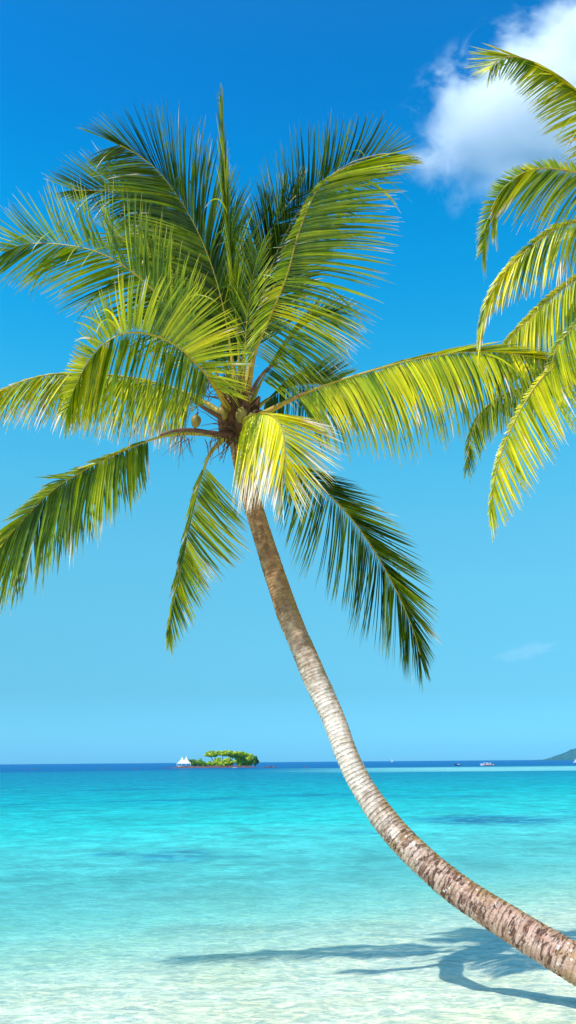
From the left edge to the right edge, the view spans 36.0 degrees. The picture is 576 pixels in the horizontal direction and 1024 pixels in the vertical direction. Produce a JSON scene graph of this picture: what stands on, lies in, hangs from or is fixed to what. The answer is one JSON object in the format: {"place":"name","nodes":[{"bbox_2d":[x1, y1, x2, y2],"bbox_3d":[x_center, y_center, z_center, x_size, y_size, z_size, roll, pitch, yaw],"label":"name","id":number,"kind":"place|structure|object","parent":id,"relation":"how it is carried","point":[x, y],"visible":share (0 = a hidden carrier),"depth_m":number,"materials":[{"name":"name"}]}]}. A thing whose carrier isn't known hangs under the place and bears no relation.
{"place":"outdoors","nodes":[
{"label":"outdoors","id":0,"kind":"place"},
{"bbox_2d":[0,847,575,1023],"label":"seabed","id":1,"kind":"structure","parent":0,"point":[396,942],"depth_m":13.84,"materials":[{"name":"beige sand"}]},
{"bbox_2d":[0,82,575,985],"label":"palm tree","id":2,"kind":"object","parent":1,"relation":"on","point":[206,304],"visible":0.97,"depth_m":11.85,"materials":[{"name":"green plant"}]},
{"bbox_2d":[463,42,575,541],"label":"palm tree","id":3,"kind":"object","parent":1,"relation":"on","point":[535,331],"visible":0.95,"depth_m":11.04,"materials":[{"name":"green plant"}]},
{"bbox_2d":[0,760,575,888],"bbox_3d":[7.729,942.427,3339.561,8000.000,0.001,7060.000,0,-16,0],"label":"sea","id":4,"kind":"structure","parent":0,"point":[79,824],"depth_m":40.68,"materials":[{"name":"liquid"}]},
{"bbox_2d":[177,756,190,766],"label":"sailboat","id":5,"kind":"object","parent":4,"relation":"on","point":[181,761],"visible":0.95,"depth_m":467.37,"materials":[{"name":"white fabric"}]},
{"bbox_2d":[173,766,253,767],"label":"islet","id":6,"kind":"object","parent":4,"relation":"in","point":[213,766],"visible":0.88,"depth_m":396.23,"materials":[{"name":"beige sand"}]},
{"bbox_2d":[188,759,197,765],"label":"bush","id":7,"kind":"object","parent":6,"relation":"on","point":[192,762],"visible":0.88,"depth_m":491.42,"materials":[{"name":"green plant"}]},
{"bbox_2d":[196,758,207,765],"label":"bush","id":8,"kind":"object","parent":6,"relation":"on","point":[199,762],"visible":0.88,"depth_m":457.89,"materials":[{"name":"green plant"}]},
{"bbox_2d":[206,761,214,765],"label":"bush","id":9,"kind":"object","parent":6,"relation":"on","point":[209,763],"visible":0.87,"depth_m":448.26,"materials":[{"name":"green plant"}]},
{"bbox_2d":[204,750,218,765],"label":"broad tree","id":10,"kind":"object","parent":6,"relation":"on","point":[211,753],"visible":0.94,"depth_m":481.37,"materials":[{"name":"green plant"}]},
{"bbox_2d":[214,757,223,765],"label":"bush","id":11,"kind":"object","parent":6,"relation":"on","point":[217,761],"visible":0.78,"depth_m":421.65,"materials":[{"name":"green plant"}]},
{"bbox_2d":[222,757,236,765],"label":"bush","id":12,"kind":"object","parent":6,"relation":"on","point":[229,761],"visible":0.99,"depth_m":414.09,"materials":[{"name":"green plant"}]},
{"bbox_2d":[216,750,243,759],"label":"broad tree","id":13,"kind":"object","parent":6,"relation":"on","point":[231,754],"visible":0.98,"depth_m":423.91,"materials":[{"name":"green plant"}]},
{"bbox_2d":[234,752,253,765],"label":"round tree","id":14,"kind":"object","parent":6,"relation":"on","point":[246,759],"visible":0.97,"depth_m":424.99,"materials":[{"name":"green plant"}]},
{"bbox_2d":[253,756,258,766],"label":"slim tree","id":15,"kind":"object","parent":6,"relation":"on","point":[255,761],"visible":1,"depth_m":425.04,"materials":[{"name":"green plant"}]},
{"bbox_2d":[480,763,494,765],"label":"motor boat","id":16,"kind":"object","parent":4,"relation":"on","point":[486,764],"visible":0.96,"depth_m":388.99,"materials":[{"name":"white"}]},
{"bbox_2d":[0,0,575,763],"label":"sky","id":17,"kind":"structure","parent":0,"point":[88,675],"materials":[{"name":"blue"}]},
{"bbox_2d":[530,748,575,760],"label":"hill","id":18,"kind":"structure","parent":0,"point":[570,754],"depth_m":2360.07,"materials":[{"name":"blue"}]}
]}

